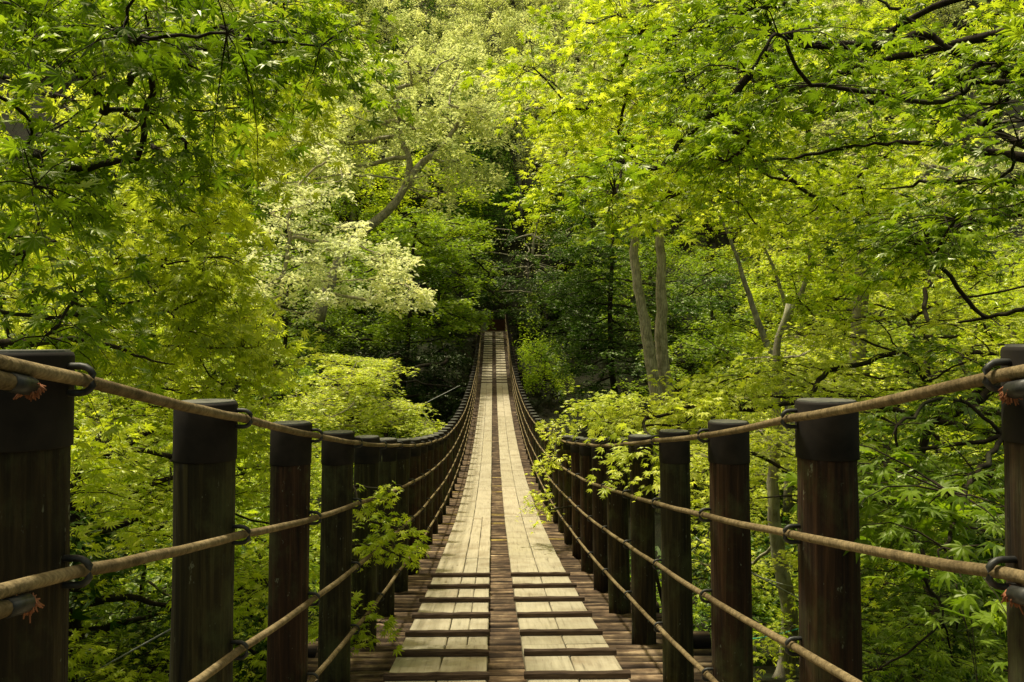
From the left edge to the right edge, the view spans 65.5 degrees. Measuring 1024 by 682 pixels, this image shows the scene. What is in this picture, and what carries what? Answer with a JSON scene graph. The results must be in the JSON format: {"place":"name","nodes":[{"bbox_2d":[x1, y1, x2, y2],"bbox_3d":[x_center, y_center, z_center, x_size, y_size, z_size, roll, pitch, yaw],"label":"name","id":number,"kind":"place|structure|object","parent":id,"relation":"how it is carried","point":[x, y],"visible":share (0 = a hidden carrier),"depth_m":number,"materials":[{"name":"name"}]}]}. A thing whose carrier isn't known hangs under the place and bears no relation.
{"place":"outdoors","nodes":[
{"label":"outdoors","id":0,"kind":"place"},
{"bbox_2d":[0,0,1023,681],"bbox_3d":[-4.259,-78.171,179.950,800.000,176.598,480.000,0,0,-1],"label":"ground","id":1,"kind":"structure","parent":0,"point":[546,404],"depth_m":62.67,"materials":[{"name":"green plant"}]},
{"bbox_2d":[0,149,146,420],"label":"maple tree","id":2,"kind":"object","parent":1,"relation":"on","point":[59,276],"visible":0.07,"depth_m":17.48,"materials":[{"name":"green plant"}]},
{"bbox_2d":[0,227,176,432],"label":"maple tree","id":3,"kind":"object","parent":1,"relation":"on","point":[52,278],"visible":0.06,"depth_m":33.85,"materials":[{"name":"green plant"}]},
{"bbox_2d":[11,189,175,403],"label":"maple tree","id":4,"kind":"object","parent":1,"relation":"on","point":[58,267],"visible":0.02,"depth_m":41.57,"materials":[{"name":"green plant"}]},
{"bbox_2d":[69,425,146,663],"bbox_3d":[-4.612,2.005,6.330,2.739,2.436,3.224,0,0,-12],"label":"forest bush","id":5,"kind":"object","parent":1,"relation":"on","point":[77,613],"visible":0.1,"depth_m":6.88,"materials":[{"name":"green plant"}]},
{"bbox_2d":[68,602,152,681],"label":"forest bush","id":6,"kind":"object","parent":1,"relation":"on","point":[114,615],"visible":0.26,"depth_m":7.72,"materials":[{"name":"green plant"}]},
{"bbox_2d":[80,592,156,681],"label":"forest bush","id":7,"kind":"object","parent":1,"relation":"on","point":[98,624],"visible":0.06,"depth_m":8.09,"materials":[{"name":"green plant"}]},
{"bbox_2d":[0,272,244,484],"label":"maple tree","id":8,"kind":"object","parent":1,"relation":"on","point":[107,408],"visible":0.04,"depth_m":27.82,"materials":[{"name":"green plant"}]},
{"bbox_2d":[74,400,172,588],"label":"maple tree","id":9,"kind":"object","parent":1,"relation":"on","point":[82,408],"visible":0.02,"depth_m":18.95,"materials":[{"name":"green plant"}]},
{"bbox_2d":[58,230,268,416],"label":"maple tree","id":10,"kind":"object","parent":1,"relation":"on","point":[162,323],"visible":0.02,"depth_m":37.64,"materials":[{"name":"green plant"}]},
{"bbox_2d":[101,585,247,681],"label":"forest bush","id":11,"kind":"object","parent":1,"relation":"on","point":[147,631],"visible":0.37,"depth_m":7.69,"materials":[{"name":"green plant"}]},
{"bbox_2d":[83,500,265,681],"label":"forest bush","id":12,"kind":"object","parent":1,"relation":"on","point":[140,567],"visible":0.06,"depth_m":10.27,"materials":[{"name":"green plant"}]},
{"bbox_2d":[0,0,368,468],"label":"maple tree","id":13,"kind":"object","parent":1,"relation":"on","point":[181,284],"visible":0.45,"depth_m":7.50,"materials":[{"name":"green plant"}]},
{"bbox_2d":[113,207,272,333],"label":"maple tree","id":14,"kind":"object","parent":1,"relation":"on","point":[232,240],"visible":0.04,"depth_m":48.20,"materials":[{"name":"green plant"}]},
{"bbox_2d":[81,449,319,678],"bbox_3d":[-5.324,3.406,12.199,4.803,3.331,5.071,0,0,-38],"label":"forest bush","id":15,"kind":"object","parent":1,"relation":"on","point":[316,569],"visible":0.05,"depth_m":11.42,"materials":[{"name":"green plant"}]},
{"bbox_2d":[0,0,414,447],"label":"maple tree","id":16,"kind":"object","parent":1,"relation":"on","point":[164,53],"visible":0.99,"depth_m":4.27,"materials":[{"name":"green plant"}]},
{"bbox_2d":[68,386,352,681],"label":"maple tree","id":17,"kind":"object","parent":1,"relation":"on","point":[85,450],"visible":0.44,"depth_m":7.03,"materials":[{"name":"green plant"}]},
{"bbox_2d":[86,416,353,676],"bbox_3d":[-5.898,3.703,14.579,6.598,4.992,7.830,0,0,-1],"label":"maple","id":18,"kind":"object","parent":1,"relation":"on","point":[256,515],"visible":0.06,"depth_m":13.67,"materials":[{"name":"green plant"}]},
{"bbox_2d":[93,317,358,562],"bbox_3d":[-9.478,4.403,27.011,8.728,10.454,8.902,0,0,-21],"label":"maple tree","id":19,"kind":"object","parent":1,"relation":"on","point":[129,412],"visible":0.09,"depth_m":26.38,"materials":[{"name":"green plant"}]},
{"bbox_2d":[151,585,318,681],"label":"forest bush","id":20,"kind":"object","parent":1,"relation":"on","point":[259,647],"visible":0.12,"depth_m":7.95,"materials":[{"name":"green plant"}]},
{"bbox_2d":[163,357,362,497],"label":"maple tree","id":21,"kind":"object","parent":1,"relation":"on","point":[309,372],"visible":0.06,"depth_m":34.41,"materials":[{"name":"green plant"}]},
{"bbox_2d":[188,244,356,419],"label":"maple tree","id":22,"kind":"object","parent":1,"relation":"on","point":[333,315],"visible":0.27,"depth_m":44.11,"materials":[{"name":"green plant"}]},
{"bbox_2d":[228,187,344,308],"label":"maple tree","id":23,"kind":"object","parent":1,"relation":"on","point":[332,220],"visible":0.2,"depth_m":56.54,"materials":[{"name":"green plant"}]},
{"bbox_2d":[221,129,437,439],"bbox_3d":[-7.093,-2.270,30.016,8.761,12.611,7.448,0,0,-1],"label":"blossoming tree","id":24,"kind":"object","parent":1,"relation":"on","point":[346,246],"visible":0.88,"depth_m":28.95,"materials":[{"name":"green plant"}]},
{"bbox_2d":[274,232,392,348],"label":"maple tree","id":25,"kind":"object","parent":1,"relation":"on","point":[372,272],"visible":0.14,"depth_m":52.99,"materials":[{"name":"green plant"}]},
{"bbox_2d":[279,140,401,278],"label":"broadleaf tree","id":26,"kind":"object","parent":1,"relation":"on","point":[378,210],"visible":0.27,"depth_m":64.05,"materials":[{"name":"green plant"}]},
{"bbox_2d":[293,172,391,291],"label":"maple tree","id":27,"kind":"object","parent":1,"relation":"on","point":[369,216],"visible":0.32,"depth_m":60.45,"materials":[{"name":"green plant"}]},
{"bbox_2d":[302,0,388,49],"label":"broadleaf tree","id":28,"kind":"object","parent":1,"relation":"on","point":[355,4],"visible":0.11,"depth_m":89.78,"materials":[{"name":"green plant"}]},
{"bbox_2d":[263,351,447,460],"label":"maple","id":29,"kind":"object","parent":1,"relation":"on","point":[339,411],"visible":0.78,"depth_m":22.96,"materials":[{"name":"green plant"}]},
{"bbox_2d":[307,95,412,223],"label":"broadleaf tree","id":30,"kind":"object","parent":1,"relation":"on","point":[374,146],"visible":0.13,"depth_m":71.05,"materials":[{"name":"green plant"}]},
{"bbox_2d":[308,481,431,656],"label":"maple sapling","id":31,"kind":"object","parent":1,"relation":"on","point":[383,494],"visible":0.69,"depth_m":4.70,"materials":[{"name":"green plant"}]},
{"bbox_2d":[267,206,502,412],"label":"shade maple","id":32,"kind":"object","parent":1,"relation":"on","point":[446,249],"visible":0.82,"depth_m":46.51,"materials":[{"name":"green plant"}]},
{"bbox_2d":[349,0,432,118],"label":"broadleaf tree","id":33,"kind":"object","parent":1,"relation":"on","point":[402,22],"visible":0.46,"depth_m":87.75,"materials":[{"name":"green plant"}]},
{"bbox_2d":[262,30,520,322],"bbox_3d":[-6.324,-8.705,40.816,13.727,15.609,9.636,0,0,-1],"label":"gnarled tree","id":34,"kind":"object","parent":1,"relation":"on","point":[411,175],"visible":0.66,"depth_m":39.85,"materials":[{"name":"green plant"}]},
{"bbox_2d":[304,325,483,437],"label":"shade maple","id":35,"kind":"object","parent":1,"relation":"on","point":[443,360],"visible":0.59,"depth_m":43.20,"materials":[{"name":"green plant"}]},
{"bbox_2d":[346,0,447,71],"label":"broadleaf tree","id":36,"kind":"object","parent":1,"relation":"on","point":[427,24],"visible":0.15,"depth_m":96.21,"materials":[{"name":"green plant"}]},
{"bbox_2d":[352,229,452,324],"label":"maple tree","id":37,"kind":"object","parent":1,"relation":"on","point":[401,242],"visible":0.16,"depth_m":59.40,"materials":[{"name":"green plant"}]},
{"bbox_2d":[351,75,455,208],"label":"broadleaf tree","id":38,"kind":"object","parent":1,"relation":"on","point":[433,92],"visible":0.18,"depth_m":74.25,"materials":[{"name":"green plant"}]},
{"bbox_2d":[384,370,458,419],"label":"forest bush","id":39,"kind":"object","parent":1,"relation":"on","point":[414,398],"visible":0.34,"depth_m":44.62,"materials":[{"name":"green plant"}]},
{"bbox_2d":[379,39,482,172],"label":"broadleaf tree","id":40,"kind":"object","parent":1,"relation":"on","point":[442,55],"visible":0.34,"depth_m":81.02,"materials":[{"name":"green plant"}]},
{"bbox_2d":[391,0,472,69],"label":"broadleaf tree","id":41,"kind":"object","parent":1,"relation":"on","point":[465,13],"visible":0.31,"depth_m":103.66,"materials":[{"name":"green plant"}]},
{"bbox_2d":[398,154,467,229],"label":"broadleaf tree","id":42,"kind":"object","parent":1,"relation":"on","point":[419,201],"visible":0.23,"depth_m":70.80,"materials":[{"name":"green plant"}]},
{"bbox_2d":[366,143,500,285],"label":"broadleaf tree","id":43,"kind":"object","parent":1,"relation":"on","point":[407,199],"visible":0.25,"depth_m":63.71,"materials":[{"name":"green plant"}]},
{"bbox_2d":[410,21,487,121],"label":"broadleaf tree","id":44,"kind":"object","parent":1,"relation":"on","point":[436,45],"visible":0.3,"depth_m":90.30,"materials":[{"name":"green plant"}]},
{"bbox_2d":[423,7,492,75],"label":"broadleaf tree","id":45,"kind":"object","parent":1,"relation":"on","point":[445,27],"visible":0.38,"depth_m":96.61,"materials":[{"name":"green plant"}]},
{"bbox_2d":[411,85,525,203],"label":"broadleaf tree","id":46,"kind":"object","parent":1,"relation":"on","point":[461,146],"visible":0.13,"depth_m":75.14,"materials":[{"name":"green plant"}]},
{"bbox_2d":[446,137,519,240],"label":"broadleaf tree","id":47,"kind":"object","parent":1,"relation":"on","point":[506,177],"visible":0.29,"depth_m":70.83,"materials":[{"name":"green plant"}]},
{"bbox_2d":[436,153,533,278],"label":"broadleaf tree","id":48,"kind":"object","parent":1,"relation":"on","point":[476,215],"visible":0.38,"depth_m":65.23,"materials":[{"name":"green plant"}]},
{"bbox_2d":[443,46,529,162],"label":"broadleaf tree","id":49,"kind":"object","parent":1,"relation":"on","point":[493,61],"visible":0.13,"depth_m":81.49,"materials":[{"name":"green plant"}]},
{"bbox_2d":[462,0,531,69],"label":"broadleaf tree","id":50,"kind":"object","parent":1,"relation":"on","point":[479,7],"visible":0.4,"depth_m":102.76,"materials":[{"name":"green plant"}]},
{"bbox_2d":[0,314,1023,681],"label":"suspension bridge","id":51,"kind":"structure","parent":1,"relation":"on","point":[492,590],"depth_m":3.26,"materials":[{"name":"brown wood"}]},
{"bbox_2d":[428,235,600,344],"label":"shade maple","id":52,"kind":"object","parent":1,"relation":"on","point":[543,273],"visible":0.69,"depth_m":57.12,"materials":[{"name":"green plant"}]},
{"bbox_2d":[472,70,567,215],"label":"broadleaf tree","id":53,"kind":"object","parent":1,"relation":"on","point":[519,165],"visible":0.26,"depth_m":75.64,"materials":[{"name":"green plant"}]},
{"bbox_2d":[491,0,552,27],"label":"broadleaf tree","id":54,"kind":"object","parent":1,"relation":"on","point":[519,6],"visible":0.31,"depth_m":114.26,"materials":[{"name":"green plant"}]},
{"bbox_2d":[484,9,559,83],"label":"broadleaf tree","id":55,"kind":"object","parent":1,"relation":"on","point":[512,27],"visible":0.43,"depth_m":96.01,"materials":[{"name":"green plant"}]},
{"bbox_2d":[463,204,591,319],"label":"bare shrub","id":56,"kind":"object","parent":1,"relation":"on","point":[532,243],"visible":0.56,"depth_m":60.59,"materials":[{"name":"green plant"}]},
{"bbox_2d":[505,304,575,402],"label":"green shrub","id":57,"kind":"object","parent":1,"relation":"on","point":[537,353],"visible":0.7,"depth_m":49.39,"materials":[{"name":"green plant"}]},
{"bbox_2d":[523,0,585,71],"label":"broadleaf tree","id":58,"kind":"object","parent":1,"relation":"on","point":[559,2],"visible":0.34,"depth_m":103.35,"materials":[{"name":"green plant"}]},
{"bbox_2d":[519,172,597,254],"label":"broadleaf tree","id":59,"kind":"object","parent":1,"relation":"on","point":[555,207],"visible":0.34,"depth_m":69.58,"materials":[{"name":"green plant"}]},
{"bbox_2d":[506,4,621,164],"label":"broadleaf tree","id":60,"kind":"object","parent":1,"relation":"on","point":[548,66],"visible":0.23,"depth_m":81.81,"materials":[{"name":"green plant"}]},
{"bbox_2d":[516,157,617,274],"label":"broadleaf tree","id":61,"kind":"object","parent":1,"relation":"on","point":[547,223],"visible":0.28,"depth_m":66.90,"materials":[{"name":"green plant"}]},
{"bbox_2d":[516,416,661,605],"bbox_3d":[0.556,2.687,10.357,1.868,3.326,2.971,0,0,-30],"label":"maple shrub","id":62,"kind":"object","parent":1,"relation":"on","point":[539,497],"visible":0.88,"depth_m":9.80,"materials":[{"name":"green plant"}]},
{"bbox_2d":[548,58,639,195],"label":"broadleaf tree","id":63,"kind":"object","parent":1,"relation":"on","point":[568,81],"visible":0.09,"depth_m":75.50,"materials":[{"name":"green plant"}]},
{"bbox_2d":[557,6,630,110],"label":"broadleaf tree","id":64,"kind":"object","parent":1,"relation":"on","point":[578,66],"visible":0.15,"depth_m":89.79,"materials":[{"name":"green plant"}]},
{"bbox_2d":[557,219,648,317],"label":"maple tree","id":65,"kind":"object","parent":1,"relation":"on","point":[587,269],"visible":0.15,"depth_m":59.53,"materials":[{"name":"green plant"}]},
{"bbox_2d":[515,208,743,436],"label":"shade maple","id":66,"kind":"object","parent":1,"relation":"on","point":[578,368],"visible":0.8,"depth_m":41.21,"materials":[{"name":"green plant"}]},
{"bbox_2d":[582,195,708,316],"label":"maple tree","id":67,"kind":"object","parent":1,"relation":"on","point":[679,258],"visible":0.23,"depth_m":54.95,"materials":[{"name":"green plant"}]},
{"bbox_2d":[595,235,727,381],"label":"maple tree","id":68,"kind":"object","parent":1,"relation":"on","point":[652,267],"visible":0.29,"depth_m":48.77,"materials":[{"name":"green plant"}]},
{"bbox_2d":[515,48,817,512],"bbox_3d":[4.499,-1.992,20.509,8.916,12.580,8.086,0,0,-1],"label":"twin trunk tree","id":69,"kind":"object","parent":1,"relation":"on","point":[658,359],"visible":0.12,"depth_m":19.57,"materials":[{"name":"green plant"}]},
{"bbox_2d":[608,316,791,508],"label":"maple tree","id":70,"kind":"object","parent":1,"relation":"on","point":[689,343],"visible":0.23,"depth_m":35.52,"materials":[{"name":"green plant"}]},
{"bbox_2d":[630,557,778,661],"bbox_3d":[3.479,5.084,14.185,2.906,1.988,3.068,0,0,1],"label":"forest bush","id":71,"kind":"object","parent":1,"relation":"on","point":[701,607],"visible":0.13,"depth_m":14.22,"materials":[{"name":"green plant"}]},
{"bbox_2d":[626,413,789,582],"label":"maple","id":72,"kind":"object","parent":1,"relation":"on","point":[694,495],"visible":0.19,"depth_m":15.49,"materials":[{"name":"green plant"}]},
{"bbox_2d":[637,247,781,375],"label":"maple tree","id":73,"kind":"object","parent":1,"relation":"on","point":[718,270],"visible":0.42,"depth_m":45.35,"materials":[{"name":"green plant"}]},
{"bbox_2d":[668,195,772,318],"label":"maple tree","id":74,"kind":"object","parent":1,"relation":"on","point":[745,221],"visible":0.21,"depth_m":57.28,"materials":[{"name":"green plant"}]},
{"bbox_2d":[457,0,1023,435],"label":"maple tree","id":75,"kind":"object","parent":1,"relation":"on","point":[855,186],"visible":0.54,"depth_m":7.85,"materials":[{"name":"green plant"}]},
{"bbox_2d":[655,508,863,665],"bbox_3d":[4.542,4.705,14.487,3.905,2.814,3.317,0,0,31],"label":"forest bush","id":76,"kind":"object","parent":1,"relation":"on","point":[700,566],"visible":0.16,"depth_m":14.85,"materials":[{"name":"green plant"}]},
{"bbox_2d":[654,155,870,446],"bbox_3d":[5.876,-1.095,19.126,4.754,8.890,6.858,0,0,33],"label":"leaning tree","id":77,"kind":"object","parent":1,"relation":"on","point":[759,324],"visible":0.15,"depth_m":18.97,"materials":[{"name":"green plant"}]},
{"bbox_2d":[527,0,1023,320],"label":"maple tree","id":78,"kind":"object","parent":1,"relation":"on","point":[725,115],"visible":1,"depth_m":4.58,"materials":[{"name":"green plant"}]},
{"bbox_2d":[553,282,1023,593],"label":"maple tree","id":79,"kind":"object","parent":1,"relation":"on","point":[698,403],"visible":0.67,"depth_m":6.98,"materials":[{"name":"green plant"}]},
{"bbox_2d":[690,303,902,677],"bbox_3d":[4.303,2.270,12.357,3.380,5.596,6.257,0,0,14],"label":"maple tree","id":80,"kind":"object","parent":1,"relation":"on","point":[777,542],"visible":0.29,"depth_m":11.13,"materials":[{"name":"green plant"}]},
{"bbox_2d":[727,210,878,351],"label":"maple tree","id":81,"kind":"object","parent":1,"relation":"on","point":[758,250],"visible":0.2,"depth_m":47.64,"materials":[{"name":"green plant"}]},
{"bbox_2d":[690,346,915,535],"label":"maple tree","id":82,"kind":"object","parent":1,"relation":"on","point":[754,474],"visible":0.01,"depth_m":27.67,"materials":[{"name":"green plant"}]},
{"bbox_2d":[772,81,882,175],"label":"broadleaf tree","id":83,"kind":"object","parent":1,"relation":"on","point":[820,135],"visible":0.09,"depth_m":66.83,"materials":[{"name":"green plant"}]},
{"bbox_2d":[722,242,933,394],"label":"maple tree","id":84,"kind":"object","parent":1,"relation":"on","point":[760,288],"visible":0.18,"depth_m":36.66,"materials":[{"name":"green plant"}]},
{"bbox_2d":[711,178,948,512],"bbox_3d":[9.148,-0.193,22.975,7.074,9.823,4.944,0,0,14],"label":"forked tree","id":85,"kind":"object","parent":1,"relation":"on","point":[787,508],"visible":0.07,"depth_m":21.95,"materials":[{"name":"green plant"}]},
{"bbox_2d":[689,229,1023,613],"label":"maple tree","id":86,"kind":"object","parent":1,"relation":"on","point":[814,305],"visible":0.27,"depth_m":19.90,"materials":[{"name":"green plant"}]},
{"bbox_2d":[756,558,999,663],"bbox_3d":[5.760,4.461,12.585,3.204,2.110,3.035,0,0,43],"label":"forest bush","id":87,"kind":"object","parent":1,"relation":"on","point":[777,598],"visible":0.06,"depth_m":12.68,"materials":[{"name":"green plant"}]},
{"bbox_2d":[830,1,939,113],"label":"broadleaf tree","id":88,"kind":"object","parent":1,"relation":"on","point":[890,24],"visible":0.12,"depth_m":78.49,"materials":[{"name":"green plant"}]},
{"bbox_2d":[753,293,1023,681],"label":"maple","id":89,"kind":"object","parent":1,"relation":"on","point":[865,585],"visible":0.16,"depth_m":11.21,"materials":[{"name":"green plant"}]},
{"bbox_2d":[777,332,1007,681],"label":"maple tree","id":90,"kind":"object","parent":1,"relation":"on","point":[904,522],"visible":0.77,"depth_m":3.91,"materials":[{"name":"green plant"}]},
{"bbox_2d":[771,84,1023,511],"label":"straight tree","id":91,"kind":"object","parent":1,"relation":"on","point":[857,311],"visible":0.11,"depth_m":23.49,"materials":[{"name":"green plant"}]},
{"bbox_2d":[863,0,943,88],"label":"broadleaf tree","id":92,"kind":"object","parent":1,"relation":"on","point":[912,6],"visible":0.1,"depth_m":82.73,"materials":[{"name":"green plant"}]},
{"bbox_2d":[827,275,1003,525],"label":"maple tree","id":93,"kind":"object","parent":1,"relation":"on","point":[872,354],"visible":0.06,"depth_m":27.68,"materials":[{"name":"green plant"}]},
{"bbox_2d":[817,266,1016,431],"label":"maple tree","id":94,"kind":"object","parent":1,"relation":"on","point":[884,300],"visible":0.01,"depth_m":37.32,"materials":[{"name":"green plant"}]},
{"bbox_2d":[819,161,1015,328],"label":"maple tree","id":95,"kind":"object","parent":1,"relation":"on","point":[950,270],"visible":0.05,"depth_m":46.13,"materials":[{"name":"green plant"}]},
{"bbox_2d":[873,0,971,43],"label":"broadleaf tree","id":96,"kind":"object","parent":1,"relation":"on","point":[956,7],"visible":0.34,"depth_m":89.61,"materials":[{"name":"green plant"}]},
{"bbox_2d":[862,626,998,681],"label":"forest bush","id":97,"kind":"object","parent":1,"relation":"on","point":[959,651],"visible":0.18,"depth_m":6.48,"materials":[{"name":"green plant"}]},
{"bbox_2d":[902,428,1004,660],"bbox_3d":[6.462,2.574,8.899,3.787,3.222,4.458,0,0,24],"label":"forest bush","id":98,"kind":"object","parent":1,"relation":"on","point":[972,536],"visible":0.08,"depth_m":9.11,"materials":[{"name":"green plant"}]},
{"bbox_2d":[899,523,1007,681],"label":"forest bush","id":99,"kind":"object","parent":1,"relation":"on","point":[959,584],"visible":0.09,"depth_m":6.68,"materials":[{"name":"green plant"}]},
{"bbox_2d":[888,281,1023,502],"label":"maple tree","id":100,"kind":"object","parent":1,"relation":"on","point":[1005,338],"visible":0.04,"depth_m":20.08,"materials":[{"name":"green plant"}]},
{"bbox_2d":[907,479,1006,660],"bbox_3d":[6.309,2.692,8.799,3.176,2.497,3.739,0,0,40],"label":"forest bush","id":101,"kind":"object","parent":1,"relation":"on","point":[982,540],"visible":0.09,"depth_m":8.94,"materials":[{"name":"green plant"}]},
{"bbox_2d":[912,635,1007,681],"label":"forest bush","id":102,"kind":"object","parent":1,"relation":"on","point":[981,662],"visible":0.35,"depth_m":6.25,"materials":[{"name":"green plant"}]},
{"bbox_2d":[950,221,1023,405],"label":"maple tree","id":103,"kind":"object","parent":1,"relation":"on","point":[1015,256],"visible":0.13,"depth_m":27.50,"materials":[{"name":"green plant"}]},
{"bbox_2d":[957,264,1023,397],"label":"maple tree","id":104,"kind":"object","parent":1,"relation":"on","point":[1021,273],"visible":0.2,"depth_m":15.12,"materials":[{"name":"green plant"}]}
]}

